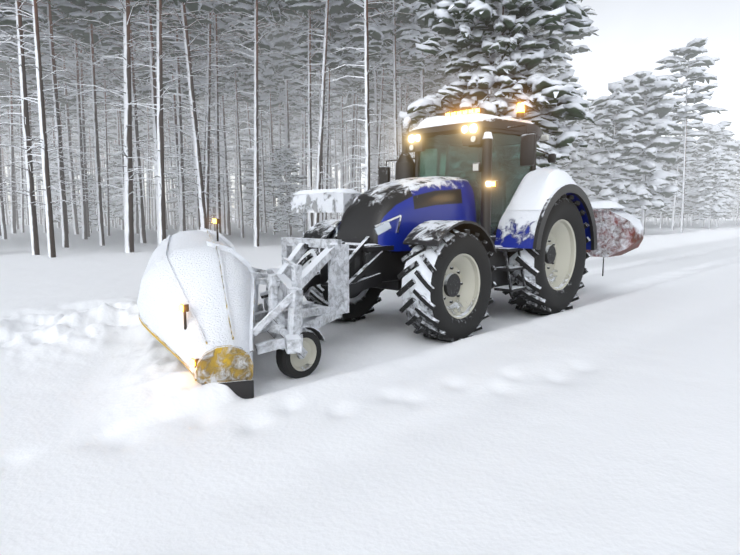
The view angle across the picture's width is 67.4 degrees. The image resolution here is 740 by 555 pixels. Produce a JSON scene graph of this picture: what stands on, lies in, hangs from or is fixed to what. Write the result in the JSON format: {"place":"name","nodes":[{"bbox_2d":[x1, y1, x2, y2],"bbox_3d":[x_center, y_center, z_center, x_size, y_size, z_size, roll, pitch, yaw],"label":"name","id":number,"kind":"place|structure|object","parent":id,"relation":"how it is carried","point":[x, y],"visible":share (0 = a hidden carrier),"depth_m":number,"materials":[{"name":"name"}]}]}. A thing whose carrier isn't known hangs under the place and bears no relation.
{"place":"outdoors","nodes":[
{"label":"outdoors","id":0,"kind":"place"},
{"bbox_2d":[0,214,739,554],"bbox_3d":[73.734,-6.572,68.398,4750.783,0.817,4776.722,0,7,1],"label":"snow ground","id":1,"kind":"structure","parent":0,"point":[602,418],"depth_m":4.07,"materials":[{"name":"snow"}]},
{"bbox_2d":[1,109,19,224],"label":"pine","id":2,"kind":"object","parent":1,"relation":"on","point":[5,206],"visible":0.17,"depth_m":60.94,"materials":[{"name":"grey plant"}]},
{"bbox_2d":[0,70,25,228],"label":"pine","id":3,"kind":"object","parent":1,"relation":"on","point":[16,207],"visible":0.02,"depth_m":44.81,"materials":[{"name":"grey plant"}]},
{"bbox_2d":[3,167,26,224],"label":"pine","id":4,"kind":"object","parent":1,"relation":"on","point":[18,194],"visible":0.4,"depth_m":59.60,"materials":[{"name":"grey plant"}]},
{"bbox_2d":[1,103,39,176],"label":"pine","id":5,"kind":"object","parent":1,"relation":"on","point":[34,130],"visible":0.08,"depth_m":45.02,"materials":[{"name":"grey plant"}]},
{"bbox_2d":[2,106,39,232],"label":"pine","id":6,"kind":"object","parent":1,"relation":"on","point":[22,195],"visible":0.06,"depth_m":37.89,"materials":[{"name":"grey plant"}]},
{"bbox_2d":[0,0,46,205],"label":"pine","id":7,"kind":"object","parent":1,"relation":"on","point":[8,20],"visible":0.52,"depth_m":17.68,"materials":[{"name":"white plant"}]},
{"bbox_2d":[0,26,49,238],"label":"pine","id":8,"kind":"object","parent":1,"relation":"on","point":[2,203],"visible":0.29,"depth_m":27.60,"materials":[{"name":"grey plant"}]},
{"bbox_2d":[0,30,51,233],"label":"pine","id":9,"kind":"object","parent":1,"relation":"on","point":[7,69],"visible":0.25,"depth_m":33.81,"materials":[{"name":"grey plant"}]},
{"bbox_2d":[13,127,39,224],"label":"pine","id":10,"kind":"object","parent":1,"relation":"on","point":[26,197],"visible":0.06,"depth_m":59.25,"materials":[{"name":"grey plant"}]},
{"bbox_2d":[0,11,56,208],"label":"pine","id":11,"kind":"object","parent":1,"relation":"on","point":[4,46],"visible":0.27,"depth_m":25.19,"materials":[{"name":"grey plant"}]},
{"bbox_2d":[0,0,79,254],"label":"pine","id":12,"kind":"object","parent":1,"relation":"on","point":[29,181],"visible":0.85,"depth_m":17.29,"materials":[{"name":"white plant"}]},
{"bbox_2d":[9,87,71,232],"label":"pine","id":13,"kind":"object","parent":1,"relation":"on","point":[43,206],"visible":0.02,"depth_m":38.80,"materials":[{"name":"grey plant"}]},
{"bbox_2d":[9,53,74,208],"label":"pine","id":14,"kind":"object","parent":1,"relation":"on","point":[31,76],"visible":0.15,"depth_m":30.11,"materials":[{"name":"grey plant"}]},
{"bbox_2d":[0,0,94,257],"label":"pine","id":15,"kind":"object","parent":1,"relation":"on","point":[47,175],"visible":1,"depth_m":16.45,"materials":[{"name":"white plant"}]},
{"bbox_2d":[14,71,88,170],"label":"pine","id":16,"kind":"object","parent":1,"relation":"on","point":[63,114],"visible":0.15,"depth_m":39.43,"materials":[{"name":"grey plant"}]},
{"bbox_2d":[27,46,84,233],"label":"pine","id":17,"kind":"object","parent":1,"relation":"on","point":[62,106],"visible":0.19,"depth_m":34.82,"materials":[{"name":"grey plant"}]},
{"bbox_2d":[34,146,80,221],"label":"pine","id":18,"kind":"object","parent":1,"relation":"on","point":[57,216],"visible":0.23,"depth_m":45.47,"materials":[{"name":"grey plant"}]},
{"bbox_2d":[0,0,122,247],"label":"pine","id":19,"kind":"object","parent":1,"relation":"on","point":[49,8],"visible":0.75,"depth_m":20.88,"materials":[{"name":"grey plant"}]},
{"bbox_2d":[47,56,78,234],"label":"pine","id":20,"kind":"object","parent":1,"relation":"on","point":[75,218],"visible":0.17,"depth_m":33.32,"materials":[{"name":"grey plant"}]},
{"bbox_2d":[25,1,122,238],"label":"pine","id":21,"kind":"object","parent":1,"relation":"on","point":[81,157],"visible":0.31,"depth_m":26.67,"materials":[{"name":"grey plant"}]},
{"bbox_2d":[76,176,97,232],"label":"pine","id":22,"kind":"object","parent":1,"relation":"on","point":[93,219],"visible":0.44,"depth_m":36.28,"materials":[{"name":"grey plant"}]},
{"bbox_2d":[43,25,133,236],"bbox_3d":[-15.361,-11.504,29.875,6.253,19.346,5.818,2,7,2],"label":"pine","id":23,"kind":"object","parent":1,"relation":"on","point":[84,142],"visible":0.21,"depth_m":30.20,"materials":[{"name":"grey plant"}]},
{"bbox_2d":[72,120,104,213],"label":"pine","id":24,"kind":"object","parent":1,"relation":"on","point":[91,131],"visible":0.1,"depth_m":59.40,"materials":[{"name":"grey plant"}]},
{"bbox_2d":[44,0,145,245],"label":"pine","id":25,"kind":"object","parent":1,"relation":"on","point":[97,160],"visible":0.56,"depth_m":22.33,"materials":[{"name":"grey plant"}]},
{"bbox_2d":[66,40,139,235],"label":"pine","id":26,"kind":"object","parent":1,"relation":"on","point":[116,81],"visible":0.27,"depth_m":31.12,"materials":[{"name":"grey plant"}]},
{"bbox_2d":[94,157,119,227],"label":"pine","id":27,"kind":"object","parent":1,"relation":"on","point":[111,199],"visible":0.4,"depth_m":47.52,"materials":[{"name":"grey plant"}]},
{"bbox_2d":[92,41,149,209],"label":"pine","id":28,"kind":"object","parent":1,"relation":"on","point":[100,95],"visible":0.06,"depth_m":35.69,"materials":[{"name":"grey plant"}]},
{"bbox_2d":[108,144,142,219],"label":"pine","id":29,"kind":"object","parent":1,"relation":"on","point":[118,211],"visible":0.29,"depth_m":42.62,"materials":[{"name":"grey plant"}]},
{"bbox_2d":[54,2,197,242],"bbox_3d":[-10.054,-9.589,23.281,5.836,17.001,6.599,1,8,12],"label":"pine","id":30,"kind":"object","parent":1,"relation":"on","point":[80,28],"visible":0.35,"depth_m":23.59,"materials":[{"name":"grey plant"}]},
{"bbox_2d":[99,102,152,151],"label":"pine","id":31,"kind":"object","parent":1,"relation":"on","point":[114,126],"visible":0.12,"depth_m":47.63,"materials":[{"name":"grey plant"}]},
{"bbox_2d":[59,0,196,252],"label":"pine","id":32,"kind":"object","parent":1,"relation":"on","point":[126,10],"visible":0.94,"depth_m":18.43,"materials":[{"name":"white plant"}]},
{"bbox_2d":[116,40,164,233],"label":"pine","id":33,"kind":"object","parent":1,"relation":"on","point":[136,221],"visible":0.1,"depth_m":34.07,"materials":[{"name":"grey plant"}]},
{"bbox_2d":[132,124,153,224],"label":"pine","id":34,"kind":"object","parent":1,"relation":"on","point":[143,184],"visible":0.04,"depth_m":60.23,"materials":[{"name":"grey plant"}]},
{"bbox_2d":[88,0,213,245],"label":"pine","id":35,"kind":"object","parent":1,"relation":"on","point":[191,19],"visible":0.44,"depth_m":21.89,"materials":[{"name":"white plant"}]},
{"bbox_2d":[132,49,172,228],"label":"pine","id":36,"kind":"object","parent":1,"relation":"on","point":[146,127],"visible":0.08,"depth_m":46.18,"materials":[{"name":"grey plant"}]},
{"bbox_2d":[96,0,219,243],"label":"pine","id":37,"kind":"object","parent":1,"relation":"on","point":[160,150],"visible":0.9,"depth_m":18.51,"materials":[{"name":"white plant"}]},
{"bbox_2d":[137,44,182,229],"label":"pine","id":38,"kind":"object","parent":1,"relation":"on","point":[155,219],"visible":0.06,"depth_m":42.06,"materials":[{"name":"grey plant"}]},
{"bbox_2d":[139,100,189,228],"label":"pine","id":39,"kind":"object","parent":1,"relation":"on","point":[171,162],"visible":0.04,"depth_m":45.64,"materials":[{"name":"grey plant"}]},
{"bbox_2d":[132,28,211,230],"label":"pine","id":40,"kind":"object","parent":1,"relation":"on","point":[146,89],"visible":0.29,"depth_m":26.12,"materials":[{"name":"grey plant"}]},
{"bbox_2d":[112,0,245,228],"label":"pine","id":41,"kind":"object","parent":1,"relation":"on","point":[198,163],"visible":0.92,"depth_m":19.31,"materials":[{"name":"white plant"}]},
{"bbox_2d":[132,13,231,230],"bbox_3d":[-8.597,-10.371,24.131,5.027,18.355,5.167,5,8,35],"label":"pine","id":42,"kind":"object","parent":1,"relation":"on","point":[222,26],"visible":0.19,"depth_m":24.73,"materials":[{"name":"grey plant"}]},
{"bbox_2d":[165,152,201,228],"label":"pine","id":43,"kind":"object","parent":1,"relation":"on","point":[189,212],"visible":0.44,"depth_m":45.34,"materials":[{"name":"grey plant"}]},
{"bbox_2d":[166,105,203,219],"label":"pine","id":44,"kind":"object","parent":1,"relation":"on","point":[188,130],"visible":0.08,"depth_m":50.92,"materials":[{"name":"grey plant"}]},
{"bbox_2d":[131,10,247,229],"bbox_3d":[-8.569,-10.876,26.619,5.685,18.793,6.407,-2,8,-6],"label":"pine","id":45,"kind":"object","parent":1,"relation":"on","point":[196,200],"visible":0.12,"depth_m":27.16,"materials":[{"name":"grey plant"}]},
{"bbox_2d":[191,169,215,223],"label":"pine","id":46,"kind":"object","parent":1,"relation":"on","point":[212,205],"visible":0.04,"depth_m":38.77,"materials":[{"name":"grey plant"}]},
{"bbox_2d":[182,47,244,203],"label":"pine","id":47,"kind":"object","parent":1,"relation":"on","point":[203,157],"visible":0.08,"depth_m":29.43,"materials":[{"name":"grey plant"}]},
{"bbox_2d":[169,8,268,228],"bbox_3d":[-6.460,-10.410,22.736,5.273,18.796,5.184,-3,9,-28],"label":"pine","id":48,"kind":"object","parent":1,"relation":"on","point":[208,133],"visible":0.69,"depth_m":23.08,"materials":[{"name":"white plant"}]},
{"bbox_2d":[179,14,259,233],"bbox_3d":[-8.807,-12.158,33.048,6.071,19.816,6.703,2,8,10],"label":"pine","id":49,"kind":"object","parent":1,"relation":"on","point":[223,214],"visible":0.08,"depth_m":33.95,"materials":[{"name":"grey plant"}]},
{"bbox_2d":[175,0,276,232],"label":"pine","id":50,"kind":"object","parent":1,"relation":"on","point":[263,43],"visible":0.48,"depth_m":23.73,"materials":[{"name":"grey plant"}]},
{"bbox_2d":[192,24,266,234],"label":"pine","id":51,"kind":"object","parent":1,"relation":"on","point":[246,88],"visible":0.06,"depth_m":31.47,"materials":[{"name":"grey plant"}]},
{"bbox_2d":[197,13,266,237],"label":"pine","id":52,"kind":"object","parent":1,"relation":"on","point":[248,77],"visible":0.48,"depth_m":28.16,"materials":[{"name":"grey plant"}]},
{"bbox_2d":[224,95,248,227],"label":"pine","id":53,"kind":"object","parent":1,"relation":"on","point":[236,161],"visible":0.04,"depth_m":49.13,"materials":[{"name":"grey plant"}]},
{"bbox_2d":[225,112,250,225],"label":"pine","id":54,"kind":"object","parent":1,"relation":"on","point":[233,129],"visible":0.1,"depth_m":55.41,"materials":[{"name":"grey plant"}]},
{"bbox_2d":[137,218,348,398],"bbox_3d":[-1.886,0.070,6.679,2.215,1.550,4.369,-5,9,-39],"label":"snow plow","id":55,"kind":"object","parent":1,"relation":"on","point":[199,306],"visible":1,"depth_m":5.25,"materials":[{"name":"snow"}]},
{"bbox_2d":[238,149,271,231],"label":"tree","id":56,"kind":"object","parent":1,"relation":"on","point":[248,182],"visible":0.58,"depth_m":38.10,"materials":[{"name":"grey plant"}]},
{"bbox_2d":[239,113,275,152],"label":"pine","id":57,"kind":"object","parent":1,"relation":"on","point":[243,132],"visible":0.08,"depth_m":49.50,"materials":[{"name":"grey plant"}]},
{"bbox_2d":[242,84,281,232],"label":"pine","id":58,"kind":"object","parent":1,"relation":"on","point":[263,183],"visible":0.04,"depth_m":35.37,"materials":[{"name":"grey plant"}]},
{"bbox_2d":[208,0,317,246],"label":"pine","id":59,"kind":"object","parent":1,"relation":"on","point":[270,6],"visible":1,"depth_m":20.97,"materials":[{"name":"grey plant"}]},
{"bbox_2d":[239,106,294,175],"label":"pine","id":60,"kind":"object","parent":1,"relation":"on","point":[291,123],"visible":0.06,"depth_m":48.89,"materials":[{"name":"grey plant"}]},
{"bbox_2d":[239,100,298,223],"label":"pine","id":61,"kind":"object","parent":1,"relation":"on","point":[265,118],"visible":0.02,"depth_m":42.38,"materials":[{"name":"grey plant"}]},
{"bbox_2d":[246,11,293,233],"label":"pine","id":62,"kind":"object","parent":1,"relation":"on","point":[269,35],"visible":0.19,"depth_m":31.93,"materials":[{"name":"grey plant"}]},
{"bbox_2d":[264,147,307,236],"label":"tree","id":63,"kind":"object","parent":1,"relation":"on","point":[278,165],"visible":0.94,"depth_m":30.00,"materials":[{"name":"grey plant"}]},
{"bbox_2d":[259,10,315,234],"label":"pine","id":64,"kind":"object","parent":1,"relation":"on","point":[286,73],"visible":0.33,"depth_m":31.16,"materials":[{"name":"grey plant"}]},
{"bbox_2d":[258,15,321,233],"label":"pine","id":65,"kind":"object","parent":1,"relation":"on","point":[275,90],"visible":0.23,"depth_m":32.95,"materials":[{"name":"grey plant"}]},
{"bbox_2d":[277,71,327,231],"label":"pine","id":66,"kind":"object","parent":1,"relation":"on","point":[314,100],"visible":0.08,"depth_m":40.41,"materials":[{"name":"grey plant"}]},
{"bbox_2d":[291,79,313,223],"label":"pine","id":67,"kind":"object","parent":1,"relation":"on","point":[301,160],"visible":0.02,"depth_m":47.09,"materials":[{"name":"grey plant"}]},
{"bbox_2d":[290,110,316,155],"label":"pine","id":68,"kind":"object","parent":1,"relation":"on","point":[314,134],"visible":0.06,"depth_m":52.90,"materials":[{"name":"grey plant"}]},
{"bbox_2d":[259,0,356,228],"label":"pine","id":69,"kind":"object","parent":1,"relation":"on","point":[335,6],"visible":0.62,"depth_m":23.21,"materials":[{"name":"grey plant"}]},
{"bbox_2d":[272,9,359,221],"bbox_3d":[-2.749,-10.939,29.127,5.433,18.354,4.637,-2,8,-11],"label":"pine","id":70,"kind":"object","parent":1,"relation":"on","point":[282,38],"visible":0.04,"depth_m":28.67,"materials":[{"name":"grey plant"}]},
{"bbox_2d":[294,71,350,183],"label":"pine","id":71,"kind":"object","parent":1,"relation":"on","point":[325,115],"visible":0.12,"depth_m":44.65,"materials":[{"name":"grey plant"}]},
{"bbox_2d":[290,0,363,224],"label":"pine","id":72,"kind":"object","parent":1,"relation":"on","point":[345,3],"visible":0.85,"depth_m":21.67,"materials":[{"name":"grey plant"}]},
{"bbox_2d":[290,2,372,219],"bbox_3d":[-1.959,-8.681,24.977,3.838,14.823,3.690,6,7,34],"label":"pine","id":73,"kind":"object","parent":1,"relation":"on","point":[337,37],"visible":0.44,"depth_m":24.39,"materials":[{"name":"grey plant"}]},
{"bbox_2d":[312,76,354,218],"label":"pine","id":74,"kind":"object","parent":1,"relation":"on","point":[336,214],"visible":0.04,"depth_m":52.25,"materials":[{"name":"grey plant"}]},
{"bbox_2d":[330,76,358,188],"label":"pine","id":75,"kind":"object","parent":1,"relation":"on","point":[345,114],"visible":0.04,"depth_m":49.50,"materials":[{"name":"grey plant"}]},
{"bbox_2d":[329,90,361,215],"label":"pine","id":76,"kind":"object","parent":1,"relation":"on","point":[342,153],"visible":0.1,"depth_m":40.83,"materials":[{"name":"grey plant"}]},
{"bbox_2d":[329,90,364,188],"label":"pine","id":77,"kind":"object","parent":1,"relation":"on","point":[352,144],"visible":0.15,"depth_m":35.21,"materials":[{"name":"grey plant"}]},
{"bbox_2d":[325,115,370,187],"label":"pine","id":78,"kind":"object","parent":1,"relation":"on","point":[344,141],"visible":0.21,"depth_m":60.29,"materials":[{"name":"grey plant"}]},
{"bbox_2d":[326,12,378,189],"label":"pine","id":79,"kind":"object","parent":1,"relation":"on","point":[343,82],"visible":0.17,"depth_m":34.58,"materials":[{"name":"grey plant"}]},
{"bbox_2d":[325,83,396,186],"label":"pine","id":80,"kind":"object","parent":1,"relation":"on","point":[343,90],"visible":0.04,"depth_m":40.37,"materials":[{"name":"grey plant"}]},
{"bbox_2d":[327,42,397,192],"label":"pine","id":81,"kind":"object","parent":1,"relation":"on","point":[358,74],"visible":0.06,"depth_m":32.81,"materials":[{"name":"grey plant"}]},
{"bbox_2d":[330,12,404,186],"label":"pine","id":82,"kind":"object","parent":1,"relation":"on","point":[376,105],"visible":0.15,"depth_m":30.36,"materials":[{"name":"grey plant"}]},
{"bbox_2d":[321,0,419,190],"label":"pine","id":83,"kind":"object","parent":1,"relation":"on","point":[367,133],"visible":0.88,"depth_m":17.70,"materials":[{"name":"white plant"}]},
{"bbox_2d":[355,96,393,145],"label":"pine","id":84,"kind":"object","parent":1,"relation":"on","point":[385,108],"visible":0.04,"depth_m":42.18,"materials":[{"name":"grey plant"}]},
{"bbox_2d":[340,17,414,189],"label":"pine","id":85,"kind":"object","parent":1,"relation":"on","point":[383,59],"visible":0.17,"depth_m":28.65,"materials":[{"name":"grey plant"}]},
{"bbox_2d":[342,0,443,178],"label":"pine","id":86,"kind":"object","parent":1,"relation":"on","point":[408,27],"visible":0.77,"depth_m":23.21,"materials":[{"name":"grey plant"}]},
{"bbox_2d":[361,3,433,177],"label":"pine","id":87,"kind":"object","parent":1,"relation":"on","point":[402,57],"visible":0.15,"depth_m":28.65,"materials":[{"name":"grey plant"}]},
{"bbox_2d":[359,62,440,170],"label":"pine","id":88,"kind":"object","parent":1,"relation":"on","point":[411,87],"visible":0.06,"depth_m":31.35,"materials":[{"name":"grey plant"}]},
{"bbox_2d":[386,1,448,155],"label":"pine","id":89,"kind":"object","parent":1,"relation":"on","point":[421,88],"visible":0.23,"depth_m":24.83,"materials":[{"name":"grey plant"}]},
{"bbox_2d":[424,0,474,108],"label":"pine","id":90,"kind":"object","parent":1,"relation":"on","point":[438,69],"visible":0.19,"depth_m":28.65,"materials":[{"name":"grey plant"}]},
{"bbox_2d":[291,103,643,341],"bbox_3d":[0.869,-1.117,9.572,5.360,3.290,6.687,6,9,43],"label":"tractor","id":91,"kind":"object","parent":1,"relation":"on","point":[455,223],"visible":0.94,"depth_m":8.12,"materials":[{"name":"blue paint"}]},
{"bbox_2d":[398,0,595,169],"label":"pine","id":92,"kind":"object","parent":1,"relation":"on","point":[516,52],"visible":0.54,"depth_m":15.61,"materials":[{"name":"green plant"}]},
{"bbox_2d":[486,25,562,39],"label":"pine","id":93,"kind":"object","parent":1,"relation":"on","point":[557,32],"visible":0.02,"depth_m":27.39,"materials":[{"name":"white plant"}]},
{"bbox_2d":[505,59,587,171],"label":"pine","id":94,"kind":"object","parent":1,"relation":"on","point":[551,71],"visible":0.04,"depth_m":26.45,"materials":[{"name":"white plant"}]},
{"bbox_2d":[533,0,598,164],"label":"pine","id":95,"kind":"object","parent":1,"relation":"on","point":[565,45],"visible":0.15,"depth_m":29.57,"materials":[{"name":"white plant"}]},
{"bbox_2d":[554,122,586,191],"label":"pine","id":96,"kind":"object","parent":1,"relation":"on","point":[574,165],"visible":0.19,"depth_m":34.60,"materials":[{"name":"white plant"}]},
{"bbox_2d":[573,108,603,196],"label":"pine","id":97,"kind":"object","parent":1,"relation":"on","point":[586,127],"visible":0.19,"depth_m":42.96,"materials":[{"name":"white plant"}]},
{"bbox_2d":[585,90,650,218],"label":"pine","id":98,"kind":"object","parent":1,"relation":"on","point":[612,171],"visible":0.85,"depth_m":33.08,"materials":[{"name":"green plant"}]},
{"bbox_2d":[603,71,685,231],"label":"pine","id":99,"kind":"object","parent":1,"relation":"on","point":[647,90],"visible":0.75,"depth_m":32.69,"materials":[{"name":"green plant"}]},
{"bbox_2d":[633,95,674,213],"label":"pine","id":100,"kind":"object","parent":1,"relation":"on","point":[638,211],"depth_m":46.47,"materials":[{"name":"white plant"}]},
{"bbox_2d":[645,146,689,227],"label":"conifer tree","id":101,"kind":"object","parent":1,"relation":"on","point":[668,211],"visible":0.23,"depth_m":46.85,"materials":[{"name":"white plant"}]},
{"bbox_2d":[670,142,699,226],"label":"pine","id":102,"kind":"object","parent":1,"relation":"on","point":[689,205],"visible":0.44,"depth_m":51.05,"materials":[{"name":"white plant"}]},
{"bbox_2d":[662,105,708,229],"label":"pine","id":103,"kind":"object","parent":1,"relation":"on","point":[696,124],"visible":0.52,"depth_m":41.41,"materials":[{"name":"white plant"}]},
{"bbox_2d":[654,37,728,232],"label":"pine","id":104,"kind":"object","parent":1,"relation":"on","point":[692,49],"visible":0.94,"depth_m":33.57,"materials":[{"name":"white plant"}]},
{"bbox_2d":[692,151,728,227],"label":"conifer tree","id":105,"kind":"object","parent":1,"relation":"on","point":[701,164],"visible":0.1,"depth_m":48.01,"materials":[{"name":"white plant"}]},
{"bbox_2d":[682,120,739,226],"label":"pine","id":106,"kind":"object","parent":1,"relation":"on","point":[717,132],"visible":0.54,"depth_m":49.53,"materials":[{"name":"white plant"}]},
{"bbox_2d":[694,149,732,228],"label":"conifer tree","id":107,"kind":"object","parent":1,"relation":"on","point":[716,160],"visible":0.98,"depth_m":45.26,"materials":[{"name":"white plant"}]},
{"bbox_2d":[712,140,739,226],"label":"pine","id":108,"kind":"object","parent":1,"relation":"on","point":[732,174],"visible":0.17,"depth_m":54.06,"materials":[{"name":"white plant"}]},
{"bbox_2d":[5,0,739,213],"label":"sky","id":109,"kind":"structure","parent":0,"point":[634,35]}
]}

